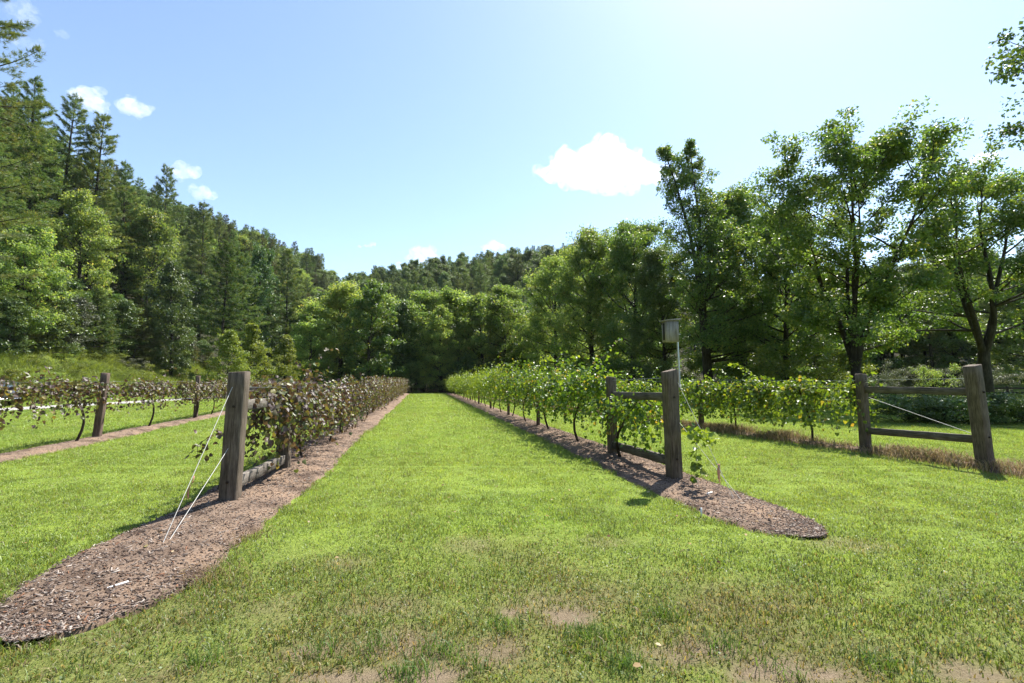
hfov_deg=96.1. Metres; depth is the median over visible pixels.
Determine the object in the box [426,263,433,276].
pine tree
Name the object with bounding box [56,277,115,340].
bushy tree
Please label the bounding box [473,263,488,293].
pine tree
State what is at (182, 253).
pine tree
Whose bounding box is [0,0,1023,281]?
sky
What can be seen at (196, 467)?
guy cable
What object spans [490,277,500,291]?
pine tree
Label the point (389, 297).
leafy tree
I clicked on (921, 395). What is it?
bramble
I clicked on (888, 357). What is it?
hardwood tree
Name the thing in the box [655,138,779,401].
poplar tree
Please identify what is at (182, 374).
brush shrub
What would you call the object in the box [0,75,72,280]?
pine tree
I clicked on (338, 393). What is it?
grape vine
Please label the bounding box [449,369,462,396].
grape vine
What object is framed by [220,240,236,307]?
pine tree
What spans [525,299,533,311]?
pine tree
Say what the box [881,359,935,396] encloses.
shrub
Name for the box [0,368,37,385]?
shrub
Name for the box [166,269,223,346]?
hardwood tree
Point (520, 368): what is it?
undergrowth shrub
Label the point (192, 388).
grape vine
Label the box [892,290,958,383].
pine tree
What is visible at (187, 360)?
cedar tree
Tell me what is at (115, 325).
cedar tree
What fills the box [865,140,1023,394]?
walnut tree
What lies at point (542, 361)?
vine shoot
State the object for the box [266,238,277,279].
pine tree
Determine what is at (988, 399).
bramble
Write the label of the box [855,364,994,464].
trellis end brace
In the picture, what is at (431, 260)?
hardwood tree
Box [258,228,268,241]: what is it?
pine tree
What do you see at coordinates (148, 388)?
grape vine
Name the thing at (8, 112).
pine tree
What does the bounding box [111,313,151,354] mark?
bushy tree
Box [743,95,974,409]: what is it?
walnut tree
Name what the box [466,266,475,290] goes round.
hardwood tree
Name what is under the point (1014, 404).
bramble
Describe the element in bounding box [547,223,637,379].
leafy tree
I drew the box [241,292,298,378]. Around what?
hardwood tree
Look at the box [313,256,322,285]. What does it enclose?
pine tree
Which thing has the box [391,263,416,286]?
hardwood tree
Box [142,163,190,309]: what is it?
pine tree
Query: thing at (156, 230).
hardwood tree
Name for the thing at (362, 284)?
hardwood tree
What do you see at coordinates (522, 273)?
hardwood tree
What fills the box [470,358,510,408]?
grape vine
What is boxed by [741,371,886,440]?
grape vine
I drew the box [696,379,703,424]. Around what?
line post
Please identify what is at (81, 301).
bushy tree
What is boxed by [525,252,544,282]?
hardwood tree
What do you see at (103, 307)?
cedar tree
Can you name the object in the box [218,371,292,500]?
trellis end brace
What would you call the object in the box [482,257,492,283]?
pine tree
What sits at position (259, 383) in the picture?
grape vine
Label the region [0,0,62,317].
pine tree
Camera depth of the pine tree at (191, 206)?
171.30 m
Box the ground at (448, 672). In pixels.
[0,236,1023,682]
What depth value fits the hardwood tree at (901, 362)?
59.80 m
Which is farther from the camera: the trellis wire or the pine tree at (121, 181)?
the pine tree at (121, 181)
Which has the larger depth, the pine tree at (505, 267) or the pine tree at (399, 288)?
the pine tree at (505, 267)
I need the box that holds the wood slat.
[107,581,128,587]
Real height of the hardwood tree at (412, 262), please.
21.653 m
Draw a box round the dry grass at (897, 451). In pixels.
[512,399,1023,478]
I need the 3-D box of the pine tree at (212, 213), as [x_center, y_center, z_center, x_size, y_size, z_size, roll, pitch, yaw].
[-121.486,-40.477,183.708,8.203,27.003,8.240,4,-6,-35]
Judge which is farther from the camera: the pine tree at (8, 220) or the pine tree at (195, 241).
the pine tree at (195, 241)
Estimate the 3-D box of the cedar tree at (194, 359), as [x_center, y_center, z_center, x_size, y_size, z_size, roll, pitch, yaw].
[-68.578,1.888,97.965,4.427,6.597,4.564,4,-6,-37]
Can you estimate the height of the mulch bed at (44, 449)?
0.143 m
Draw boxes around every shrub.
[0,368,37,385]
[16,352,50,365]
[29,371,70,381]
[32,356,72,371]
[53,353,79,363]
[55,362,88,379]
[77,349,101,359]
[77,360,95,367]
[94,351,130,364]
[113,367,132,375]
[113,371,137,380]
[117,358,150,371]
[123,360,155,371]
[133,369,164,381]
[173,371,188,380]
[316,367,337,386]
[345,358,371,380]
[371,356,404,376]
[400,361,425,392]
[428,358,453,391]
[442,353,484,391]
[477,360,499,374]
[507,358,525,376]
[748,343,873,405]
[803,364,880,404]
[868,377,888,396]
[869,370,908,399]
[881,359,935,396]
[907,363,960,396]
[933,363,974,396]
[991,364,1023,391]
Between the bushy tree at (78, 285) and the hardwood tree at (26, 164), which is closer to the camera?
the bushy tree at (78, 285)
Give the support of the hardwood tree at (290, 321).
on the ground at (448, 672)
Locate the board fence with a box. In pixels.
[807,386,1023,400]
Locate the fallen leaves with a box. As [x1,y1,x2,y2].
[0,437,967,666]
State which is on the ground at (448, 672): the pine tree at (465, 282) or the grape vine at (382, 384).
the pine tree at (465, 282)
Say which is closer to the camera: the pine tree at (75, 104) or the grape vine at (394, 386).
the grape vine at (394, 386)
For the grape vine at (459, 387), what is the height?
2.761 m
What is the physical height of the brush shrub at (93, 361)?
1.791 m
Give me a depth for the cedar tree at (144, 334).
76.50 m
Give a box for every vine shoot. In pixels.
[184,429,222,458]
[521,360,534,378]
[536,356,551,375]
[564,354,579,373]
[650,419,719,447]
[686,426,706,482]
[728,363,755,385]
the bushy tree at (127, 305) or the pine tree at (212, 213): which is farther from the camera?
the pine tree at (212, 213)
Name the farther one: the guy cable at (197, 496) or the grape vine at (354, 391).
the grape vine at (354, 391)
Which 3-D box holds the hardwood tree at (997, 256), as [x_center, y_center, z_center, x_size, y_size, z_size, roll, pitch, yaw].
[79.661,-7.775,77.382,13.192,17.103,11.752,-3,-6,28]
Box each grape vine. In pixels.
[0,367,50,429]
[5,366,130,440]
[118,367,187,425]
[172,369,221,417]
[190,371,227,413]
[205,368,316,488]
[216,374,227,400]
[249,380,263,396]
[250,378,269,395]
[252,348,352,455]
[260,379,279,394]
[301,372,363,440]
[326,374,373,428]
[338,372,383,421]
[361,375,388,410]
[364,375,382,415]
[372,375,396,405]
[376,376,392,409]
[383,377,399,401]
[383,379,396,401]
[390,377,400,399]
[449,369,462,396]
[452,368,468,394]
[455,374,466,398]
[458,366,478,399]
[458,369,476,398]
[462,364,481,401]
[466,364,488,402]
[469,367,497,405]
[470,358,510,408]
[480,351,522,411]
[490,357,532,415]
[500,352,556,420]
[509,352,581,428]
[521,338,637,441]
[584,387,696,456]
[601,367,659,411]
[627,366,709,415]
[679,369,788,426]
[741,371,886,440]
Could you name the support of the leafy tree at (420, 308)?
on the ground at (448, 672)
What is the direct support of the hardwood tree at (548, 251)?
on the ground at (448, 672)
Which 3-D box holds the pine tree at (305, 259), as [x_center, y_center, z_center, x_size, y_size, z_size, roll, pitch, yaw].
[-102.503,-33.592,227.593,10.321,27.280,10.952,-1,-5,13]
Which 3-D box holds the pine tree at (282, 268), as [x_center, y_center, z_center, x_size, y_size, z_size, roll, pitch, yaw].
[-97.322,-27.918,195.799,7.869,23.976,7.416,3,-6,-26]
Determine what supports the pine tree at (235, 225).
on the ground at (448, 672)
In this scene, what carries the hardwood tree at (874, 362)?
on the ground at (448, 672)
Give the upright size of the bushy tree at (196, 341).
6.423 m
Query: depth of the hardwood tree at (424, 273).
194.48 m
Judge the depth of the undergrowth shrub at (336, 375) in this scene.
73.54 m
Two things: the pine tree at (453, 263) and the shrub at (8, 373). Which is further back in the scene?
the pine tree at (453, 263)
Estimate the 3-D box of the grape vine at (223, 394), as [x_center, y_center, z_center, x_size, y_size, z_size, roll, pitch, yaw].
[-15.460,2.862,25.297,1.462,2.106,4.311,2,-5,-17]
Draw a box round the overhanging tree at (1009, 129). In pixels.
[981,18,1023,150]
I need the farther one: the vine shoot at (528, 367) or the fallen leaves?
the vine shoot at (528, 367)
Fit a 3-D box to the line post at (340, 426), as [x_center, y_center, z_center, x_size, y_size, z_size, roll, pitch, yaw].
[-5.260,2.245,14.255,0.120,1.742,0.117,2,-5,-11]
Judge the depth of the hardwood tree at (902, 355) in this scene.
75.47 m
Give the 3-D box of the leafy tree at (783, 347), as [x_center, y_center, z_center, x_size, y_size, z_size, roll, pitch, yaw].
[21.088,-2.852,35.770,8.717,15.740,8.843,1,-5,-12]
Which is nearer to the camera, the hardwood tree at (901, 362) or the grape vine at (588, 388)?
the grape vine at (588, 388)
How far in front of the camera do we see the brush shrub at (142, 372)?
69.14 m
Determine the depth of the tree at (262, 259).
96.01 m
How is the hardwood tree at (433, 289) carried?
on the ground at (448, 672)
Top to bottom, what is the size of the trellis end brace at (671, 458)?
2.074 m
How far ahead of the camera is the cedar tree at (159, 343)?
84.84 m
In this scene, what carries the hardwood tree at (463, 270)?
on the ground at (448, 672)
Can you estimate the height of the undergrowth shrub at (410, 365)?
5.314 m
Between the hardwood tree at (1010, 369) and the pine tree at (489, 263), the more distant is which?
the pine tree at (489, 263)
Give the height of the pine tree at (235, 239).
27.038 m
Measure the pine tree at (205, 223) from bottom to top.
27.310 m
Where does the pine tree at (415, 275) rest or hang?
on the ground at (448, 672)
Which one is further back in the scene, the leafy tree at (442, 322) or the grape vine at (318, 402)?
the leafy tree at (442, 322)
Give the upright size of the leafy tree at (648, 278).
16.073 m
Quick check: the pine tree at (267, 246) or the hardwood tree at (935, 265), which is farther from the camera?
the pine tree at (267, 246)
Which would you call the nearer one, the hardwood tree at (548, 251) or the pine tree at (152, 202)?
the pine tree at (152, 202)
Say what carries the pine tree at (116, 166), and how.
on the ground at (448, 672)
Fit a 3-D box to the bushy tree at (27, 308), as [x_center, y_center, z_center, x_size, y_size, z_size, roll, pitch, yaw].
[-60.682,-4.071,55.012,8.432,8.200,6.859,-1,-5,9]
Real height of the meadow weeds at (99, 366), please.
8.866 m
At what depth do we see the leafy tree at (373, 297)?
70.73 m
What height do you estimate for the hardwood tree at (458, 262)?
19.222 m
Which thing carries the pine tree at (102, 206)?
on the ground at (448, 672)
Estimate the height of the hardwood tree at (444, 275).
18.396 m
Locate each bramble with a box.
[856,396,954,423]
[874,393,995,423]
[893,394,967,421]
[905,395,1009,422]
[920,392,1023,419]
[930,398,1023,422]
[953,394,1023,423]
[986,392,1023,423]
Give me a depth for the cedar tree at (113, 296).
74.45 m
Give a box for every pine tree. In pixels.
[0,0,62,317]
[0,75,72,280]
[0,81,20,171]
[0,98,25,232]
[0,103,28,265]
[4,106,60,229]
[16,92,99,272]
[46,134,76,224]
[54,111,136,291]
[66,152,109,265]
[93,160,109,197]
[97,190,125,254]
[98,160,154,306]
[103,163,120,232]
[105,191,152,304]
[109,179,133,273]
[134,177,149,209]
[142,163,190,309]
[147,185,164,212]
[148,196,160,211]
[170,200,187,255]
[174,213,190,254]
[177,238,189,274]
[179,226,199,271]
[181,199,226,355]
[183,209,205,269]
[185,223,217,305]
[187,204,196,221]
[190,239,248,392]
[191,255,211,306]
[199,209,214,238]
[209,209,214,233]
[211,212,228,243]
[212,232,231,318]
[213,217,226,265]
[213,251,271,364]
[217,214,231,239]
[220,229,242,293]
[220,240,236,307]
[227,222,235,240]
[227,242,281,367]
[229,220,237,235]
[241,241,254,277]
[247,226,256,243]
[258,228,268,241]
[260,238,273,272]
[261,249,306,380]
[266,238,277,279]
[270,238,282,274]
[278,250,289,274]
[290,241,300,260]
[298,248,314,287]
[301,277,312,300]
[303,253,313,288]
[308,247,316,284]
[312,274,318,286]
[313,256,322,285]
[320,253,326,269]
[320,273,329,290]
[380,271,385,282]
[384,277,394,296]
[395,271,401,293]
[395,280,406,300]
[397,278,406,299]
[403,282,415,299]
[407,283,432,389]
[409,270,419,287]
[416,277,427,300]
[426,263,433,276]
[426,279,434,289]
[446,256,452,270]
[450,262,458,282]
[450,265,456,282]
[452,272,463,292]
[460,273,471,295]
[464,281,476,295]
[470,260,477,285]
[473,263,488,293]
[478,283,487,302]
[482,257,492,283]
[485,249,492,268]
[485,256,494,276]
[488,276,495,294]
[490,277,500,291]
[499,265,510,286]
[507,255,524,289]
[511,281,521,291]
[518,287,527,302]
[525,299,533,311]
[539,253,547,271]
[581,313,600,355]
[620,305,647,378]
[697,284,722,379]
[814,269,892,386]
[890,264,907,369]
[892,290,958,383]
[896,254,951,386]
[958,301,1023,383]
[968,283,1021,382]
[974,270,989,321]
[1015,242,1023,255]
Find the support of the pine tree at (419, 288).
on the ground at (448, 672)
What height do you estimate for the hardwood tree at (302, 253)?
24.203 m
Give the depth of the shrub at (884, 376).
41.71 m
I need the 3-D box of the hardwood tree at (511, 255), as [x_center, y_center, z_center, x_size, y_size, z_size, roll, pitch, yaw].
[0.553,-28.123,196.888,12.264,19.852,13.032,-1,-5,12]
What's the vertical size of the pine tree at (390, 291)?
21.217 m
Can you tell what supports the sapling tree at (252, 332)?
on the ground at (448, 672)
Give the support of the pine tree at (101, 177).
on the ground at (448, 672)
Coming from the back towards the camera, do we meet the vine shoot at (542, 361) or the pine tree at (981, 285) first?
the pine tree at (981, 285)
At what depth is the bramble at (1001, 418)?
17.43 m
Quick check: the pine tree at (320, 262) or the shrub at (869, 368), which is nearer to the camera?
the shrub at (869, 368)
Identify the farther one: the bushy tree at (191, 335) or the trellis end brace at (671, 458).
the bushy tree at (191, 335)
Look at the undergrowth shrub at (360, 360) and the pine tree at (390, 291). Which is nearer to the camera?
the undergrowth shrub at (360, 360)
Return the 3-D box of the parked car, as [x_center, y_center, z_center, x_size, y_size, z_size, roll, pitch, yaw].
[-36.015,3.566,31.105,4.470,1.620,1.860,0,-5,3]
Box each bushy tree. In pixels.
[0,278,56,335]
[0,297,44,355]
[20,281,92,354]
[36,309,80,348]
[38,292,82,348]
[55,294,99,351]
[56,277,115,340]
[95,296,146,355]
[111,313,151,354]
[161,328,186,353]
[179,326,198,358]
[184,337,198,357]
[195,339,214,364]
[307,288,319,296]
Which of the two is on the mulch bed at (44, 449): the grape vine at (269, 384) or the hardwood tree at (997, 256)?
the grape vine at (269, 384)
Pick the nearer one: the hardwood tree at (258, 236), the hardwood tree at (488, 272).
the hardwood tree at (488, 272)
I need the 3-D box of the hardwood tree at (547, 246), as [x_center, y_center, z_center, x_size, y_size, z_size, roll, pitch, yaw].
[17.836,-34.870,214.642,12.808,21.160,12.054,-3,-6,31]
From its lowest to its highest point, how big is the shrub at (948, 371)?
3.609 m
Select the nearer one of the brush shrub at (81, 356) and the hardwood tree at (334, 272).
the brush shrub at (81, 356)
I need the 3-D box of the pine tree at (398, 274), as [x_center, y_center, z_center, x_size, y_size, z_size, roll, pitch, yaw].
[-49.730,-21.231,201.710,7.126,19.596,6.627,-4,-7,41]
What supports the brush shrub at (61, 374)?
on the ground at (448, 672)
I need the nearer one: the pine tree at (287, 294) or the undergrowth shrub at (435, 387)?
the undergrowth shrub at (435, 387)
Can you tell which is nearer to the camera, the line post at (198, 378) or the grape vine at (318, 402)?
the grape vine at (318, 402)
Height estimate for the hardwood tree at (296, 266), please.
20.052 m
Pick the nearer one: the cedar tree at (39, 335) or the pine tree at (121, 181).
the cedar tree at (39, 335)
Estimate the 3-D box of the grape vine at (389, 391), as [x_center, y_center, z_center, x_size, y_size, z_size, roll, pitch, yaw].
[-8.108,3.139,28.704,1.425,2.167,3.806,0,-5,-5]
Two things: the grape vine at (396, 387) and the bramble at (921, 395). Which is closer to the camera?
the bramble at (921, 395)
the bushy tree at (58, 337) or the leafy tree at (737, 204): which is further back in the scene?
the bushy tree at (58, 337)
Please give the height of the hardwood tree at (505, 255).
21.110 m
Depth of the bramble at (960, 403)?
17.91 m
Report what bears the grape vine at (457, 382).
on the mulch bed at (637, 478)
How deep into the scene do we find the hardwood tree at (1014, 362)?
53.76 m
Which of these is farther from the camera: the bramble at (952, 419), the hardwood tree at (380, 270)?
the hardwood tree at (380, 270)
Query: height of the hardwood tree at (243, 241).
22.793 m
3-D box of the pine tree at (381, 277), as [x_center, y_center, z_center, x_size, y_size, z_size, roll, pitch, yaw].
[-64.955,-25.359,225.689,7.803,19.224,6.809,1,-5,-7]
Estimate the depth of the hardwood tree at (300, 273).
205.81 m
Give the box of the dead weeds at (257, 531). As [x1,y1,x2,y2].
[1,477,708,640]
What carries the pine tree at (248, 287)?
on the ground at (448, 672)
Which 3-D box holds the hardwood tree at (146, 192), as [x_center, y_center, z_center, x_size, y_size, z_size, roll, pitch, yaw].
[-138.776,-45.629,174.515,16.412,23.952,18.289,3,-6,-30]
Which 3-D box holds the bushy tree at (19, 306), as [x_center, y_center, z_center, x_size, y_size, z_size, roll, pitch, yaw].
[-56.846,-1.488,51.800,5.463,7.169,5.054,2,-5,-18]
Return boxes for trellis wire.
[709,378,963,380]
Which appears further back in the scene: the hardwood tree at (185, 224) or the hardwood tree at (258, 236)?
the hardwood tree at (258, 236)
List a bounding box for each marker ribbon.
[187,476,194,498]
[717,464,720,485]
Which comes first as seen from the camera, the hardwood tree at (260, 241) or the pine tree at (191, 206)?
the pine tree at (191, 206)
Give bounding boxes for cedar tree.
[3,297,44,346]
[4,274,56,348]
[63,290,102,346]
[72,288,120,354]
[88,298,121,347]
[106,293,144,352]
[117,304,158,363]
[150,330,167,354]
[179,348,194,369]
[186,336,198,363]
[199,351,213,370]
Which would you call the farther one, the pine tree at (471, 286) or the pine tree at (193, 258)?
the pine tree at (471, 286)
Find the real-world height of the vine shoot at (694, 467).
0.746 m
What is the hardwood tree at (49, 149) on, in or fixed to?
on the ground at (448, 672)
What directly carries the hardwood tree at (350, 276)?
on the ground at (448, 672)
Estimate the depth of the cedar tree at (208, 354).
101.17 m
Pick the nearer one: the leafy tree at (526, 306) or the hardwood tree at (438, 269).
the leafy tree at (526, 306)
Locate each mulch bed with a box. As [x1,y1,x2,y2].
[0,393,407,639]
[0,411,224,461]
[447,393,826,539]
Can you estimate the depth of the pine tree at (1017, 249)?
93.36 m
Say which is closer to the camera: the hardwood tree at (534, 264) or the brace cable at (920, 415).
the brace cable at (920, 415)
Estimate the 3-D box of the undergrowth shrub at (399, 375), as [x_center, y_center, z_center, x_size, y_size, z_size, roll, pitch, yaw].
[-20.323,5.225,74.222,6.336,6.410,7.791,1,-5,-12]
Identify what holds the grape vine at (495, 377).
on the mulch bed at (637, 478)
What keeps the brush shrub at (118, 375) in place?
on the ground at (448, 672)
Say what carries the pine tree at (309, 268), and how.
on the ground at (448, 672)
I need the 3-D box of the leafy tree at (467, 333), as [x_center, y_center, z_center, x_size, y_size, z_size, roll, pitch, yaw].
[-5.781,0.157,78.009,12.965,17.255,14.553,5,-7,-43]
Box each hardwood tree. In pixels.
[0,126,60,227]
[0,219,78,354]
[36,129,74,214]
[36,188,128,323]
[112,203,182,326]
[114,225,189,297]
[137,188,166,214]
[141,257,204,376]
[144,195,168,218]
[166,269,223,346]
[166,290,204,334]
[168,203,199,224]
[169,217,201,259]
[203,237,223,275]
[222,234,252,265]
[237,228,249,235]
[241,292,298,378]
[246,229,260,242]
[258,239,281,271]
[268,272,300,310]
[273,299,312,380]
[275,246,303,270]
[286,259,303,290]
[292,268,309,299]
[299,252,307,266]
[301,270,312,298]
[304,254,324,292]
[312,269,335,289]
[324,327,351,384]
[325,271,335,291]
[327,269,339,287]
[329,292,380,378]
[345,272,354,280]
[355,272,368,279]
[357,279,384,293]
[376,267,388,281]
[385,263,399,282]
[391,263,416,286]
[391,282,400,298]
[397,266,412,292]
[401,259,424,279]
[413,270,434,289]
[420,257,438,280]
[428,264,451,290]
[428,286,441,300]
[437,271,453,289]
[439,254,450,270]
[449,258,468,271]
[449,266,473,293]
[452,292,489,372]
[457,252,469,263]
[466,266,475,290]
[470,262,492,288]
[470,271,491,295]
[478,250,495,276]
[490,256,500,268]
[491,252,509,281]
[492,255,513,283]
[492,273,512,288]
[505,252,525,286]
[506,247,519,253]
[507,251,516,278]
[514,262,529,294]
[517,249,535,263]
[519,275,538,306]
[522,258,545,279]
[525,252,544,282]
[540,244,556,254]
[541,247,556,259]
[551,311,588,373]
[614,291,640,340]
[770,287,820,366]
[795,289,828,381]
[819,289,890,385]
[841,277,940,386]
[865,322,901,382]
[895,273,910,357]
[896,262,913,272]
[900,280,999,382]
[901,249,973,353]
[946,247,1005,332]
[965,265,1023,383]
[984,307,1023,380]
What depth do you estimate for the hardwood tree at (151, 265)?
101.26 m
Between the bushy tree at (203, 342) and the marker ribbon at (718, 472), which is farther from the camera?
the bushy tree at (203, 342)
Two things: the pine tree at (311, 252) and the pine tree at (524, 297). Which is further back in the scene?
the pine tree at (311, 252)
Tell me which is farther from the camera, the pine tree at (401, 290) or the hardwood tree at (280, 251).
the hardwood tree at (280, 251)
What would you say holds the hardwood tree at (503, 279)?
on the ground at (448, 672)
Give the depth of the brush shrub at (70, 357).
59.46 m
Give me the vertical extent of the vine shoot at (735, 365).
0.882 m
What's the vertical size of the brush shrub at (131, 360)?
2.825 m
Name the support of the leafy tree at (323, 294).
on the ground at (448, 672)
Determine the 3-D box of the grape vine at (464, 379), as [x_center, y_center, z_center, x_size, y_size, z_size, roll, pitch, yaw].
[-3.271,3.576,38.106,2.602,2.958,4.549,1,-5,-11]
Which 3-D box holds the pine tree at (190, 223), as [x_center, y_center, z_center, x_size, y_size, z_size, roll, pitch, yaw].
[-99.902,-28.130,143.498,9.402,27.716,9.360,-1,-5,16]
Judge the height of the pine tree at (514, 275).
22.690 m
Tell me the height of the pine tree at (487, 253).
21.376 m
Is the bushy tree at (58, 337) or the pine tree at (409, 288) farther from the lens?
the pine tree at (409, 288)
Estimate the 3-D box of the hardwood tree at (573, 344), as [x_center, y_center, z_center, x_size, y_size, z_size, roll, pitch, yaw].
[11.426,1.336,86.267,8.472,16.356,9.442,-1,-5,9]
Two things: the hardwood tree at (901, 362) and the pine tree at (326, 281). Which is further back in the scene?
the pine tree at (326, 281)
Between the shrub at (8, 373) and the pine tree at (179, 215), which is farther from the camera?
the pine tree at (179, 215)
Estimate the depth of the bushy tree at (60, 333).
58.84 m
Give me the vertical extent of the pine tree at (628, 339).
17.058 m
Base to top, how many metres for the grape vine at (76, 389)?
2.058 m
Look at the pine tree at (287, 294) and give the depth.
87.66 m
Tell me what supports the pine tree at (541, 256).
on the ground at (448, 672)
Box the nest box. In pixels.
[659,318,680,386]
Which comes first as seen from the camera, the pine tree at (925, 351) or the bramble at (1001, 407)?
the bramble at (1001, 407)
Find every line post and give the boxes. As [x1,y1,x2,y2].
[92,373,109,436]
[193,376,200,417]
[339,394,345,431]
[507,397,509,414]
[536,390,539,424]
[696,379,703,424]
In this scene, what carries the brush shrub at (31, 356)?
on the ground at (448, 672)
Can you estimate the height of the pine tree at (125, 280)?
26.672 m
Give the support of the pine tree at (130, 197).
on the ground at (448, 672)
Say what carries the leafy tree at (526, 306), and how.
on the ground at (448, 672)
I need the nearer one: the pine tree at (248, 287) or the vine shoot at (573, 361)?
the vine shoot at (573, 361)
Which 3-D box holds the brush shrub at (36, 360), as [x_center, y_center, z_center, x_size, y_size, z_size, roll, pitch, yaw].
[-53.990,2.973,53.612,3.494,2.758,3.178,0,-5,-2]
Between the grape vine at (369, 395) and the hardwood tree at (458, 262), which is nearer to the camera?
the grape vine at (369, 395)
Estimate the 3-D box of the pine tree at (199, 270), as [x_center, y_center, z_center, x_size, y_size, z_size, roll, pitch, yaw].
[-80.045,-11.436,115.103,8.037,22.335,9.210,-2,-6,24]
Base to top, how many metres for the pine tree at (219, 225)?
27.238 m
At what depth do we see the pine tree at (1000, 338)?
54.95 m
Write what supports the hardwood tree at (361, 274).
on the ground at (448, 672)
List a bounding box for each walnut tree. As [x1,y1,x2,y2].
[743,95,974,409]
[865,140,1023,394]
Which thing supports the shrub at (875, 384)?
on the ground at (448, 672)
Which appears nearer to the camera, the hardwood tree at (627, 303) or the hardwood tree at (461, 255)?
the hardwood tree at (627, 303)
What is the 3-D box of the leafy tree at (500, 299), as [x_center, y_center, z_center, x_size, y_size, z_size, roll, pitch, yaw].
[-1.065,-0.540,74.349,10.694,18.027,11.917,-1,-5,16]
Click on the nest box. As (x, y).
(670, 330)
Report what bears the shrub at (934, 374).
on the ground at (448, 672)
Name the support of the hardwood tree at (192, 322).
on the ground at (448, 672)
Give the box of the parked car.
[0,383,21,405]
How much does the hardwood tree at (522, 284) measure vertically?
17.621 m
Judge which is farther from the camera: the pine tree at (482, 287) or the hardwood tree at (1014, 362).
the pine tree at (482, 287)
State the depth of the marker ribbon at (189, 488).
4.94 m
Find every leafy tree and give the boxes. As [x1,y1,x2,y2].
[278,290,355,383]
[284,301,338,383]
[296,279,380,382]
[333,278,414,381]
[356,293,417,364]
[379,298,424,385]
[389,289,462,391]
[415,304,461,392]
[417,285,491,391]
[434,293,512,379]
[469,284,532,373]
[495,298,551,374]
[512,254,595,374]
[513,305,559,371]
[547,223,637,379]
[579,216,694,390]
[616,244,702,397]
[682,178,803,397]
[724,204,862,402]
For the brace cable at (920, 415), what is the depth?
9.67 m
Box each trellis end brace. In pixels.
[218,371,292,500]
[606,369,682,478]
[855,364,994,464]
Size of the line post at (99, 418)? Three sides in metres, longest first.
2.184 x 0.180 x 0.176 m
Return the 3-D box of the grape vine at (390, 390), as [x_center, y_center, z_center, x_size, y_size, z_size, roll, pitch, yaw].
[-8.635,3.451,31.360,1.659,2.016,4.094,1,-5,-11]
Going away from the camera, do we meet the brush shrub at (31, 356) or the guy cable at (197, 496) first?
the guy cable at (197, 496)
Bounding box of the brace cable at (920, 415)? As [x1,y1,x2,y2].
[868,397,969,432]
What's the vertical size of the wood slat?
0.015 m
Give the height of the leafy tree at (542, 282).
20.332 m
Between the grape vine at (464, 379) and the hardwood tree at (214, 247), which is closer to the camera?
the grape vine at (464, 379)
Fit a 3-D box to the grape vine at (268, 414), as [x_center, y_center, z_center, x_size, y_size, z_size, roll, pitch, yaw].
[-4.166,1.400,7.799,1.564,1.924,2.834,1,-5,-11]
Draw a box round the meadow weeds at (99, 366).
[0,328,225,401]
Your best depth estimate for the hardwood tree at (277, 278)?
168.49 m
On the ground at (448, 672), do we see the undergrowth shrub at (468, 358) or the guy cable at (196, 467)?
the undergrowth shrub at (468, 358)
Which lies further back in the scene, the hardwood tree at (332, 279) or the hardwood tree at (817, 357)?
the hardwood tree at (332, 279)
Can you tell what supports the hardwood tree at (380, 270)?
on the ground at (448, 672)
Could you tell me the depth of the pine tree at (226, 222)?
187.50 m
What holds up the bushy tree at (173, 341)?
on the ground at (448, 672)
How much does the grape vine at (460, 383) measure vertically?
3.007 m
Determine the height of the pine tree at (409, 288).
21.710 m
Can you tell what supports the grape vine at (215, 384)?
on the mulch bed at (44, 449)
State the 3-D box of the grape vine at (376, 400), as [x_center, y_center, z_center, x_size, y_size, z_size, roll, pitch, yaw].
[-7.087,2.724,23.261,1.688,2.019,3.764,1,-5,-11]
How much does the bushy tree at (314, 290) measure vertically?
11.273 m
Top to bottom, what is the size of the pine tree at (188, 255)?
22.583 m
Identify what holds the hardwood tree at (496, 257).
on the ground at (448, 672)
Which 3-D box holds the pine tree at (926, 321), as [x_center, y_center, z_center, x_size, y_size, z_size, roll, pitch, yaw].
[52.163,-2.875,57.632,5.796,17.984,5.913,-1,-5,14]
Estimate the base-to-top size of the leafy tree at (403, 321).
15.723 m
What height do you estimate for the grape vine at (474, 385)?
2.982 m
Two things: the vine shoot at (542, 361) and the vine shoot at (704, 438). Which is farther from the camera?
the vine shoot at (542, 361)
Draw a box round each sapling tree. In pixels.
[193,328,258,397]
[234,322,280,395]
[256,334,304,381]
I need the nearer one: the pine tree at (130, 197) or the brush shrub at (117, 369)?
the brush shrub at (117, 369)
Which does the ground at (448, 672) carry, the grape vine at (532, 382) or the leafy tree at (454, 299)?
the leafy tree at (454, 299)
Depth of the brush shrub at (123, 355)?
69.40 m
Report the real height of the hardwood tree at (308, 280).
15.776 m
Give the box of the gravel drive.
[0,393,265,410]
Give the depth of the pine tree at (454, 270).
201.09 m
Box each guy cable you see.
[163,387,232,541]
[170,449,227,538]
[678,383,733,497]
[682,426,739,497]
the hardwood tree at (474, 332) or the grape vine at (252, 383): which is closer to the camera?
the grape vine at (252, 383)
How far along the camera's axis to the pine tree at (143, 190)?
148.59 m
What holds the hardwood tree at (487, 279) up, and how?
on the ground at (448, 672)
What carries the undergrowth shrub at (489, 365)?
on the ground at (448, 672)
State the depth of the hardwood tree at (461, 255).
240.05 m

